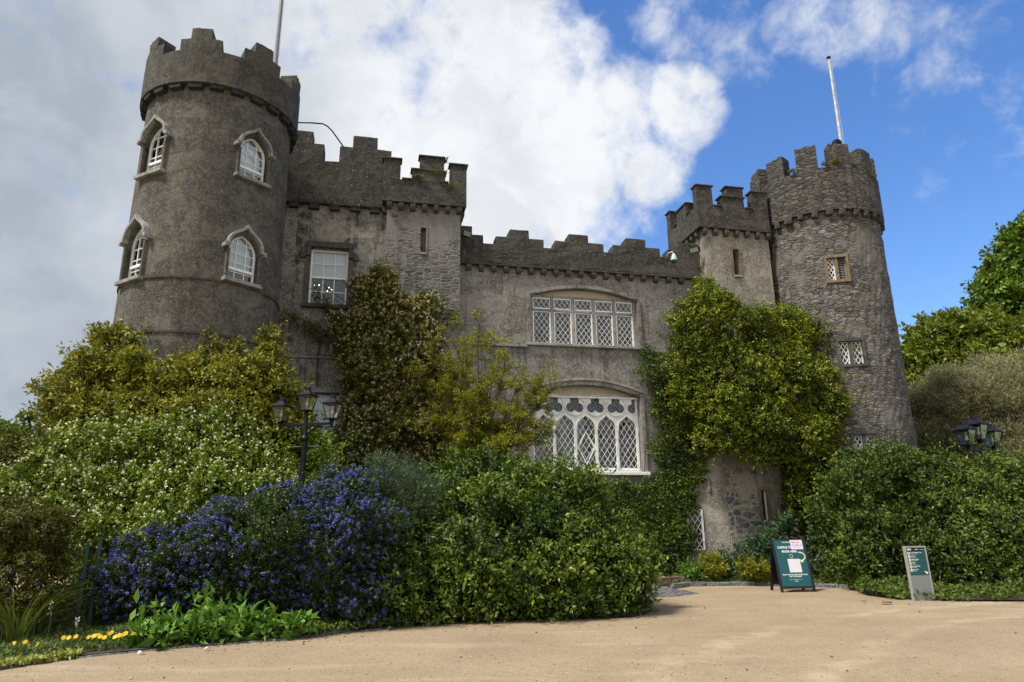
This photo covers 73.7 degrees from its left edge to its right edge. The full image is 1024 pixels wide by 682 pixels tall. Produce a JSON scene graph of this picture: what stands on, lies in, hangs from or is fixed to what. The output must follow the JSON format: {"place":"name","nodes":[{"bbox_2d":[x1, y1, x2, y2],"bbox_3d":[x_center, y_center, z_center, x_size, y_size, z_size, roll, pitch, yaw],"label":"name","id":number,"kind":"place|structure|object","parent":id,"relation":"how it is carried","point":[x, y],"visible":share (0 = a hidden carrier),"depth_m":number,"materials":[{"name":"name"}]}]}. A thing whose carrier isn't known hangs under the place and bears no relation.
{"place":"outdoors","nodes":[
{"label":"outdoors","id":0,"kind":"place"},
{"bbox_2d":[2,583,650,657],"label":"soil","id":1,"kind":"structure","parent":0,"point":[101,650],"depth_m":10.73,"materials":[{"name":"brown soil"}]},
{"bbox_2d":[0,586,24,633],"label":"grass tuft","id":2,"kind":"object","parent":1,"relation":"on","point":[5,607],"visible":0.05,"depth_m":9.83,"materials":[{"name":"green plant"}]},
{"bbox_2d":[33,579,38,635],"bbox_3d":[-6.651,3.769,9.499,0.109,0.876,0.063,-1,-15,0],"label":"flower spike","id":3,"kind":"object","parent":1,"relation":"on","point":[36,606],"visible":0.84,"depth_m":9.51,"materials":[{"name":"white plant"}]},
{"bbox_2d":[0,494,82,625],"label":"shrub","id":4,"kind":"object","parent":1,"relation":"on","point":[46,523],"visible":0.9,"depth_m":9.93,"materials":[{"name":"green plant"}]},
{"bbox_2d":[0,646,83,668],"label":"ground cover","id":5,"kind":"object","parent":1,"relation":"on","point":[41,658],"visible":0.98,"depth_m":8.33,"materials":[{"name":"yellow plant"}]},
{"bbox_2d":[0,576,94,642],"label":"grass tuft","id":6,"kind":"object","parent":1,"relation":"on","point":[11,632],"visible":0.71,"depth_m":9.27,"materials":[{"name":"green plant"}]},
{"bbox_2d":[0,422,97,598],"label":"shrub","id":7,"kind":"object","parent":1,"relation":"on","point":[8,451],"visible":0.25,"depth_m":12.69,"materials":[{"name":"green plant"}]},
{"bbox_2d":[47,600,53,634],"bbox_3d":[-6.419,3.902,9.450,0.063,0.589,0.059,7,-17,-26],"label":"flower spike","id":8,"kind":"object","parent":1,"relation":"on","point":[50,614],"visible":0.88,"depth_m":9.48,"materials":[{"name":"white plant"}]},
{"bbox_2d":[6,580,99,640],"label":"grass tuft","id":9,"kind":"object","parent":1,"relation":"on","point":[46,621],"visible":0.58,"depth_m":9.76,"materials":[{"name":"green plant"}]},
{"bbox_2d":[7,539,102,624],"bbox_3d":[-7.099,3.788,10.497,1.226,1.420,0.052,10,-18,-34],"label":"railing","id":10,"kind":"object","parent":1,"relation":"on","point":[91,606],"visible":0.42,"depth_m":10.74,"materials":[{"name":"metal"}]},
{"bbox_2d":[0,618,143,658],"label":"ground cover","id":11,"kind":"object","parent":1,"relation":"on","point":[52,642],"visible":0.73,"depth_m":9.26,"materials":[{"name":"green plant"}]},
{"bbox_2d":[55,619,89,629],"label":"grass tuft","id":12,"kind":"object","parent":1,"relation":"on","point":[74,623],"visible":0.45,"depth_m":10.16,"materials":[{"name":"green plant"}]},
{"bbox_2d":[117,588,182,650],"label":"leafy plant","id":13,"kind":"object","parent":1,"relation":"on","point":[146,625],"visible":0.91,"depth_m":9.26,"materials":[{"name":"green plant"}]},
{"bbox_2d":[140,601,198,647],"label":"leafy plant","id":14,"kind":"object","parent":1,"relation":"on","point":[182,621],"visible":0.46,"depth_m":9.51,"materials":[{"name":"green plant"}]},
{"bbox_2d":[13,311,329,536],"bbox_3d":[-7.150,2.285,13.919,6.476,6.179,3.359,-1,-15,0],"label":"shrub","id":15,"kind":"object","parent":1,"relation":"on","point":[61,391],"visible":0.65,"depth_m":13.75,"materials":[{"name":"green plant"}]},
{"bbox_2d":[0,385,359,626],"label":"shrub","id":16,"kind":"object","parent":1,"relation":"on","point":[123,479],"visible":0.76,"depth_m":12.11,"materials":[{"name":"green plant"}]},
{"bbox_2d":[164,583,225,647],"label":"leafy plant","id":17,"kind":"object","parent":1,"relation":"on","point":[189,630],"visible":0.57,"depth_m":9.51,"materials":[{"name":"green plant"}]},
{"bbox_2d":[184,585,244,642],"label":"leafy plant","id":18,"kind":"object","parent":1,"relation":"on","point":[223,624],"visible":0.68,"depth_m":9.64,"materials":[{"name":"green plant"}]},
{"bbox_2d":[194,578,288,643],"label":"leafy plant","id":19,"kind":"object","parent":1,"relation":"on","point":[230,609],"visible":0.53,"depth_m":9.84,"materials":[{"name":"green plant"}]},
{"bbox_2d":[75,444,427,631],"bbox_3d":[-4.229,3.172,11.213,5.518,3.018,2.674,-1,-15,0],"label":"shrub","id":20,"kind":"object","parent":1,"relation":"on","point":[326,528],"visible":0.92,"depth_m":10.74,"materials":[{"name":"blue plant"}]},
{"bbox_2d":[225,584,278,642],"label":"leafy plant","id":21,"kind":"object","parent":1,"relation":"on","point":[248,630],"visible":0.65,"depth_m":9.88,"materials":[{"name":"green plant"}]},
{"bbox_2d":[233,601,290,640],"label":"leafy plant","id":22,"kind":"object","parent":1,"relation":"on","point":[271,614],"visible":0.46,"depth_m":9.94,"materials":[{"name":"green plant"}]},
{"bbox_2d":[270,608,319,640],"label":"leafy plant","id":23,"kind":"object","parent":1,"relation":"on","point":[290,620],"visible":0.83,"depth_m":9.99,"materials":[{"name":"green plant"}]},
{"bbox_2d":[269,387,344,610],"bbox_3d":[-3.834,2.862,12.391,1.406,4.118,0.346,-4,-15,14],"label":"lamp post","id":24,"kind":"object","parent":1,"relation":"on","point":[307,393],"visible":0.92,"depth_m":12.71,"materials":[{"name":"black metal"}]},
{"bbox_2d":[338,447,451,557],"bbox_3d":[-2.186,3.395,12.237,2.164,3.032,1.843,-1,-15,0],"label":"shrub","id":25,"kind":"object","parent":1,"relation":"on","point":[406,471],"visible":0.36,"depth_m":12.29,"materials":[{"name":"green plant"}]},
{"bbox_2d":[283,590,649,635],"bbox_3d":[-0.127,4.689,11.844,7.565,0.282,2.211,7,-17,-27],"label":"ground cover","id":26,"kind":"object","parent":1,"relation":"on","point":[383,621],"visible":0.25,"depth_m":11.22,"materials":[{"name":"green plant"}]},
{"bbox_2d":[402,309,575,586],"bbox_3d":[-0.586,2.448,16.928,4.524,7.188,1.901,-1,-15,0],"label":"tree","id":27,"kind":"object","parent":1,"relation":"on","point":[507,434],"visible":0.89,"depth_m":17.02,"materials":[{"name":"green plant"}]},
{"bbox_2d":[346,436,677,627],"bbox_3d":[0.172,3.429,13.120,6.018,3.488,4.963,-1,-15,0],"label":"shrub","id":28,"kind":"object","parent":1,"relation":"on","point":[553,540],"visible":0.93,"depth_m":11.99,"materials":[{"name":"green plant"}]},
{"bbox_2d":[2,526,1018,573],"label":"ground","id":29,"kind":"structure","parent":0,"point":[25,567],"depth_m":28.69,"materials":[{"name":"green soil"}]},
{"bbox_2d":[0,411,35,463],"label":"broadleaf tree","id":30,"kind":"object","parent":29,"relation":"on","point":[16,426],"visible":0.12,"depth_m":29.56,"materials":[{"name":"green plant"}]},
{"bbox_2d":[21,657,74,665],"bbox_3d":[-5.716,3.974,8.421,0.102,0.078,0.581,-12,-19,37],"label":"kerb stone","id":31,"kind":"object","parent":29,"relation":"on","point":[61,659],"visible":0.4,"depth_m":8.46,"materials":[{"name":"grey stone"}]},
{"bbox_2d":[77,651,125,657],"bbox_3d":[-5.294,4.069,8.802,0.561,0.079,0.094,10,-18,-33],"label":"kerb stone","id":32,"kind":"object","parent":29,"relation":"on","point":[104,654],"visible":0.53,"depth_m":8.79,"materials":[{"name":"grey stone"}]},
{"bbox_2d":[127,648,166,652],"bbox_3d":[-4.846,4.143,9.100,0.510,0.082,0.103,9,-18,-32],"label":"kerb stone","id":33,"kind":"object","parent":29,"relation":"on","point":[144,650],"visible":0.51,"depth_m":9.08,"materials":[{"name":"grey stone"}]},
{"bbox_2d":[171,642,223,648],"bbox_3d":[-4.325,4.213,9.393,0.685,0.086,0.097,7,-17,-27],"label":"kerb stone","id":34,"kind":"object","parent":29,"relation":"on","point":[198,645],"visible":0.48,"depth_m":9.37,"materials":[{"name":"grey stone"}]},
{"bbox_2d":[225,639,262,643],"bbox_3d":[-3.783,4.277,9.645,0.514,0.078,0.092,6,-16,-22],"label":"kerb stone","id":35,"kind":"object","parent":29,"relation":"on","point":[251,641],"visible":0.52,"depth_m":9.64,"materials":[{"name":"grey stone"}]},
{"bbox_2d":[265,638,291,641],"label":"kerb stone","id":36,"kind":"object","parent":29,"relation":"on","point":[277,639],"visible":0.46,"depth_m":9.77,"materials":[{"name":"grey stone"}]},
{"bbox_2d":[292,635,325,639],"bbox_3d":[-2.975,4.361,10.002,0.483,0.083,0.098,10,-18,-34],"label":"kerb stone","id":37,"kind":"object","parent":29,"relation":"on","point":[297,638],"visible":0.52,"depth_m":9.96,"materials":[{"name":"grey stone"}]},
{"bbox_2d":[325,630,357,635],"bbox_3d":[-2.580,4.447,10.321,0.089,0.076,0.548,-15,-20,43],"label":"kerb stone","id":38,"kind":"object","parent":29,"relation":"on","point":[333,634],"visible":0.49,"depth_m":10.28,"materials":[{"name":"grey stone"}]},
{"bbox_2d":[358,627,385,631],"bbox_3d":[-2.197,4.532,10.663,0.481,0.080,0.095,11,-19,-37],"label":"kerb stone","id":39,"kind":"object","parent":29,"relation":"on","point":[372,629],"visible":0.42,"depth_m":10.64,"materials":[{"name":"grey stone"}]},
{"bbox_2d":[71,28,936,610],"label":"castle","id":40,"kind":"structure","parent":29,"relation":"on","point":[251,210],"depth_m":20.11,"materials":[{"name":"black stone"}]},
{"bbox_2d":[114,214,152,286],"bbox_3d":[-8.512,-2.081,15.487,1.040,1.651,0.310,-10,-17,30],"label":"window","id":41,"kind":"structure","parent":40,"relation":"in","point":[140,245],"depth_m":15.57,"materials":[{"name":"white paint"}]},
{"bbox_2d":[133,114,172,181],"bbox_3d":[-8.392,-4.583,16.100,1.040,1.596,0.310,-8,-17,26],"label":"window","id":42,"kind":"structure","parent":40,"relation":"in","point":[158,150],"depth_m":16.17,"materials":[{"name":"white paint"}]},
{"bbox_2d":[221,225,266,289],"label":"window","id":43,"kind":"structure","parent":40,"relation":"in","point":[239,261],"depth_m":15.98,"materials":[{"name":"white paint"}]},
{"bbox_2d":[233,127,275,189],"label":"window","id":44,"kind":"structure","parent":40,"relation":"in","point":[250,159],"depth_m":16.69,"materials":[{"name":"white paint"}]},
{"bbox_2d":[273,0,283,64],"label":"flagpole","id":45,"kind":"object","parent":40,"relation":"on","point":[278,36],"visible":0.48,"depth_m":18.89,"materials":[{"name":"grey metal"}]},
{"bbox_2d":[298,122,342,145],"bbox_3d":[-5.797,-6.250,20.731,1.476,0.828,0.044,3,-15,-12],"label":"cable","id":46,"kind":"object","parent":40,"relation":"attached to","point":[324,125],"visible":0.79,"depth_m":20.79,"materials":[{"name":"black metal"}]},
{"bbox_2d":[301,388,347,451],"bbox_3d":[-5.257,2.227,18.648,1.430,1.799,0.600,3,-15,-12],"label":"window","id":47,"kind":"structure","parent":40,"relation":"in","point":[318,407],"depth_m":18.76,"materials":[{"name":"white paint"}]},
{"bbox_2d":[300,240,358,309],"bbox_3d":[-5.287,-1.833,19.730,1.625,1.985,0.600,3,-15,-12],"label":"window","id":48,"kind":"structure","parent":40,"relation":"in","point":[326,268],"depth_m":19.78,"materials":[{"name":"white paint"}]},
{"bbox_2d":[281,257,459,510],"bbox_3d":[-3.805,1.119,18.039,5.120,7.463,2.534,-1,-15,0],"label":"climbing shrub","id":49,"kind":"object","parent":40,"relation":"attached to","point":[358,354],"visible":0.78,"depth_m":18.05,"materials":[{"name":"green plant"}]},
{"bbox_2d":[410,173,424,177],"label":"moss tuft","id":50,"kind":"object","parent":40,"relation":"attached to","point":[420,175],"visible":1,"depth_m":20.30,"materials":[{"name":"green plant"}]},
{"bbox_2d":[418,226,427,254],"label":"window","id":51,"kind":"structure","parent":40,"relation":"in","point":[421,253],"depth_m":20.02,"materials":[{"name":"grey stone"}]},
{"bbox_2d":[426,168,447,177],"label":"moss tuft","id":52,"kind":"object","parent":40,"relation":"attached to","point":[436,171],"visible":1,"depth_m":20.46,"materials":[{"name":"green plant"}]},
{"bbox_2d":[442,181,456,189],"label":"moss tuft","id":53,"kind":"object","parent":40,"relation":"attached to","point":[446,186],"visible":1,"depth_m":20.43,"materials":[{"name":"plant"}]},
{"bbox_2d":[460,229,470,237],"bbox_3d":[-1.435,-3.209,20.440,0.307,0.180,0.320,9,-4,45],"label":"floodlight","id":54,"kind":"object","parent":40,"relation":"attached to","point":[466,233],"visible":1,"depth_m":20.31,"materials":[{"name":"black metal"}]},
{"bbox_2d":[526,285,643,349],"bbox_3d":[2.189,-0.696,21.070,3.738,1.971,0.575,3,-15,-12],"label":"window","id":55,"kind":"structure","parent":40,"relation":"in","point":[579,319],"depth_m":21.12,"materials":[{"name":"grey stone"}]},
{"bbox_2d":[527,378,650,475],"bbox_3d":[2.173,2.554,20.233,3.640,2.833,0.710,3,-15,-12],"label":"window","id":56,"kind":"structure","parent":40,"relation":"in","point":[601,423],"depth_m":20.37,"materials":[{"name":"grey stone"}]},
{"bbox_2d":[598,336,716,575],"bbox_3d":[4.496,3.306,20.074,4.829,7.350,0.539,2,-15,-11],"label":"wall creeper","id":57,"kind":"object","parent":40,"relation":"attached to","point":[687,457],"depth_m":19.83,"materials":[{"name":"green plant"}]},
{"bbox_2d":[666,251,676,262],"bbox_3d":[5.105,-2.648,21.745,0.213,0.405,0.367,6,-16,-25],"label":"security camera","id":58,"kind":"object","parent":40,"relation":"attached to","point":[673,258],"visible":1,"depth_m":21.60,"materials":[{"name":"white plastic"}]},
{"bbox_2d":[689,246,700,253],"bbox_3d":[5.906,-2.917,21.919,0.320,0.180,0.307,-13,-2,38],"label":"floodlight","id":59,"kind":"object","parent":40,"relation":"attached to","point":[693,250],"visible":1,"depth_m":21.79,"materials":[{"name":"black metal"}]},
{"bbox_2d":[687,476,710,549],"bbox_3d":[5.454,4.997,19.884,0.728,2.074,0.081,-4,-15,11],"label":"window","id":60,"kind":"structure","parent":40,"relation":"in","point":[700,541],"depth_m":19.80,"materials":[{"name":"grey stone"}]},
{"bbox_2d":[730,247,743,277],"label":"window","id":61,"kind":"structure","parent":40,"relation":"in","point":[739,249],"depth_m":21.96,"materials":[{"name":"stone"}]},
{"bbox_2d":[653,260,866,537],"bbox_3d":[7.880,1.857,20.055,7.075,8.926,2.705,3,-15,-14],"label":"climbing shrub","id":62,"kind":"object","parent":40,"relation":"attached to","point":[783,357],"visible":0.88,"depth_m":19.80,"materials":[{"name":"green plant"}]},
{"bbox_2d":[758,488,772,523],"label":"window","id":63,"kind":"structure","parent":40,"relation":"in","point":[759,489],"depth_m":20.06,"materials":[{"name":"stone"}]},
{"bbox_2d":[788,168,796,173],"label":"moss tuft","id":64,"kind":"object","parent":40,"relation":"attached to","point":[791,171],"visible":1,"depth_m":22.14,"materials":[{"name":"plant"}]},
{"bbox_2d":[821,160,830,166],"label":"moss tuft","id":65,"kind":"object","parent":40,"relation":"on","point":[824,163],"visible":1,"depth_m":21.72,"materials":[{"name":"green plant"}]},
{"bbox_2d":[826,56,843,143],"bbox_3d":[11.990,-7.223,24.858,0.162,7.311,0.152,-1,-15,0],"label":"flagpole","id":66,"kind":"object","parent":40,"relation":"on","point":[834,97],"visible":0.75,"depth_m":25.28,"materials":[{"name":"white metal"}]},
{"bbox_2d":[832,139,841,143],"bbox_3d":[11.338,-6.941,23.854,0.320,0.190,0.320,-1,-15,0],"label":"roof vent","id":67,"kind":"object","parent":40,"relation":"on","point":[838,141],"visible":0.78,"depth_m":23.73,"materials":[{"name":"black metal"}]},
{"bbox_2d":[823,253,851,282],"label":"window","id":68,"kind":"structure","parent":40,"relation":"in","point":[834,269],"depth_m":21.08,"materials":[{"name":"stone"}]},
{"bbox_2d":[835,337,867,367],"bbox_3d":[10.129,0.375,20.461,0.808,0.889,0.390,-4,-15,11],"label":"window","id":69,"kind":"structure","parent":40,"relation":"in","point":[851,363],"depth_m":20.36,"materials":[{"name":"stone"}]},
{"bbox_2d":[849,430,879,451],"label":"window","id":70,"kind":"structure","parent":40,"relation":"in","point":[860,439],"depth_m":19.69,"materials":[{"name":"stone"}]},
{"bbox_2d":[645,604,653,611],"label":"kerb stone","id":71,"kind":"object","parent":29,"relation":"on","point":[651,605],"visible":0.23,"depth_m":12.52,"materials":[{"name":"grey stone"}]},
{"bbox_2d":[670,582,688,588],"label":"kerb stone","id":72,"kind":"object","parent":29,"relation":"on","point":[680,585],"visible":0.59,"depth_m":16.85,"materials":[{"name":"grey stone"}]},
{"bbox_2d":[689,582,704,586],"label":"kerb stone","id":73,"kind":"object","parent":29,"relation":"on","point":[694,584],"visible":0.52,"depth_m":17.20,"materials":[{"name":"grey stone"}]},
{"bbox_2d":[705,582,729,585],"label":"kerb stone","id":74,"kind":"object","parent":29,"relation":"on","point":[717,583],"visible":0.57,"depth_m":17.26,"materials":[{"name":"grey stone"}]},
{"bbox_2d":[730,581,754,585],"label":"kerb stone","id":75,"kind":"object","parent":29,"relation":"on","point":[742,583],"visible":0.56,"depth_m":17.25,"materials":[{"name":"grey stone"}]},
{"bbox_2d":[755,581,778,585],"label":"kerb stone","id":76,"kind":"object","parent":29,"relation":"on","point":[762,583],"visible":0.33,"depth_m":17.18,"materials":[{"name":"grey stone"}]},
{"bbox_2d":[815,583,834,587],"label":"kerb stone","id":77,"kind":"object","parent":29,"relation":"on","point":[824,585],"visible":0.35,"depth_m":16.60,"materials":[{"name":"grey stone"}]},
{"bbox_2d":[835,584,852,588],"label":"kerb stone","id":78,"kind":"object","parent":29,"relation":"on","point":[843,587],"visible":0.31,"depth_m":16.29,"materials":[{"name":"grey stone"}]},
{"bbox_2d":[897,299,1023,545],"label":"broadleaf tree","id":79,"kind":"object","parent":29,"relation":"on","point":[956,336],"visible":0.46,"depth_m":35.25,"materials":[{"name":"green plant"}]},
{"bbox_2d":[954,209,1023,319],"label":"broadleaf tree","id":80,"kind":"object","parent":29,"relation":"on","point":[999,278],"visible":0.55,"depth_m":40.99,"materials":[{"name":"green plant"}]},
{"bbox_2d":[0,574,1023,681],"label":"driveway","id":81,"kind":"structure","parent":0,"point":[863,619],"depth_m":8.82,"materials":[{"name":"beige gravel"}]},
{"bbox_2d":[164,606,659,652],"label":"leaf litter","id":82,"kind":"object","parent":81,"relation":"on","point":[450,626],"visible":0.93,"depth_m":11.07,"materials":[{"name":"brown plant"}]},
{"bbox_2d":[770,539,815,592],"bbox_3d":[6.524,5.252,16.013,0.824,1.165,0.577,1,-15,-5],"label":"sandwich board","id":83,"kind":"object","parent":81,"relation":"on","point":[790,568],"visible":1,"depth_m":15.90,"materials":[{"name":"teal plastic"}]},
{"bbox_2d":[789,540,802,548],"bbox_3d":[6.708,4.800,16.112,0.296,0.218,0.053,1,-15,-5],"label":"paper notice","id":84,"kind":"object","parent":83,"relation":"attached to","point":[795,544],"visible":1,"depth_m":16.11,"materials":[{"name":"white paper"}]},
{"bbox_2d":[902,546,934,600],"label":"information pillar","id":85,"kind":"structure","parent":81,"relation":"on","point":[918,568],"depth_m":13.92,"materials":[{"name":"beige metal"}]},
{"bbox_2d":[0,0,1023,518],"label":"sky","id":86,"kind":"structure","parent":0,"point":[599,120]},
{"bbox_2d":[640,586,696,596],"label":"cobbled path","id":87,"kind":"structure","parent":0,"point":[664,591],"depth_m":15.77,"materials":[{"name":"grey stone"}]},
{"bbox_2d":[667,566,1023,599],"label":"soil","id":88,"kind":"structure","parent":0,"point":[980,597],"depth_m":13.90,"materials":[{"name":"brown soil"}]},
{"bbox_2d":[656,576,685,586],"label":"stone block","id":89,"kind":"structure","parent":88,"relation":"on","point":[666,580],"depth_m":17.36,"materials":[{"name":"stone"}]},
{"bbox_2d":[675,555,707,581],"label":"bush","id":90,"kind":"object","parent":88,"relation":"on","point":[692,571],"visible":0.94,"depth_m":17.66,"materials":[{"name":"green plant"}]},
{"bbox_2d":[689,548,729,581],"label":"bush","id":91,"kind":"object","parent":88,"relation":"on","point":[716,565],"visible":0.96,"depth_m":17.60,"materials":[{"name":"yellow plant"}]},
{"bbox_2d":[701,544,738,579],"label":"fern leaved shrub","id":92,"kind":"object","parent":88,"relation":"on","point":[731,569],"visible":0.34,"depth_m":18.32,"materials":[{"name":"green plant"}]},
{"bbox_2d":[720,535,763,578],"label":"fern leaved shrub","id":93,"kind":"object","parent":88,"relation":"on","point":[745,554],"visible":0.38,"depth_m":18.25,"materials":[{"name":"green plant"}]},
{"bbox_2d":[733,554,769,583],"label":"bush","id":94,"kind":"object","parent":88,"relation":"on","point":[750,570],"visible":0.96,"depth_m":17.23,"materials":[{"name":"yellow plant"}]},
{"bbox_2d":[742,524,773,581],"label":"fern leaved shrub","id":95,"kind":"object","parent":88,"relation":"on","point":[760,542],"visible":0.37,"depth_m":18.24,"materials":[{"name":"green plant"}]},
{"bbox_2d":[672,573,854,586],"bbox_3d":[6.815,6.333,18.260,5.194,0.275,3.847,-5,-16,16],"label":"stone edging","id":96,"kind":"object","parent":88,"relation":"on","point":[722,579],"visible":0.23,"depth_m":17.56,"materials":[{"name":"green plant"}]},
{"bbox_2d":[755,508,804,555],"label":"fern leaved shrub","id":97,"kind":"object","parent":88,"relation":"on","point":[781,528],"visible":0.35,"depth_m":18.61,"materials":[{"name":"green plant"}]},
{"bbox_2d":[799,523,841,578],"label":"fern leaved shrub","id":98,"kind":"object","parent":88,"relation":"on","point":[815,557],"visible":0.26,"depth_m":17.92,"materials":[{"name":"green plant"}]},
{"bbox_2d":[823,532,867,569],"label":"fern leaved shrub","id":99,"kind":"object","parent":88,"relation":"on","point":[849,548],"visible":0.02,"depth_m":17.63,"materials":[{"name":"green plant"}]},
{"bbox_2d":[821,570,906,594],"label":"ground cover","id":100,"kind":"object","parent":88,"relation":"on","point":[891,581],"visible":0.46,"depth_m":14.80,"materials":[{"name":"green plant"}]},
{"bbox_2d":[790,430,1023,588],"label":"hedge","id":101,"kind":"object","parent":88,"relation":"on","point":[951,506],"visible":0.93,"depth_m":16.47,"materials":[{"name":"green plant"}]},
{"bbox_2d":[846,578,1023,601],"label":"ground cover","id":102,"kind":"object","parent":88,"relation":"on","point":[984,590],"visible":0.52,"depth_m":14.02,"materials":[{"name":"green plant"}]},
{"bbox_2d":[907,345,1023,517],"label":"feathery shrub","id":103,"kind":"object","parent":88,"relation":"on","point":[946,398],"visible":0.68,"depth_m":23.44,"materials":[{"name":"green plant"}]},
{"bbox_2d":[950,416,1004,527],"bbox_3d":[12.478,4.067,17.820,1.651,4.251,0.491,7,-17,-26],"label":"lamp post","id":104,"kind":"object","parent":88,"relation":"on","point":[986,428],"visible":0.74,"depth_m":18.14,"materials":[{"name":"black metal"}]}
]}

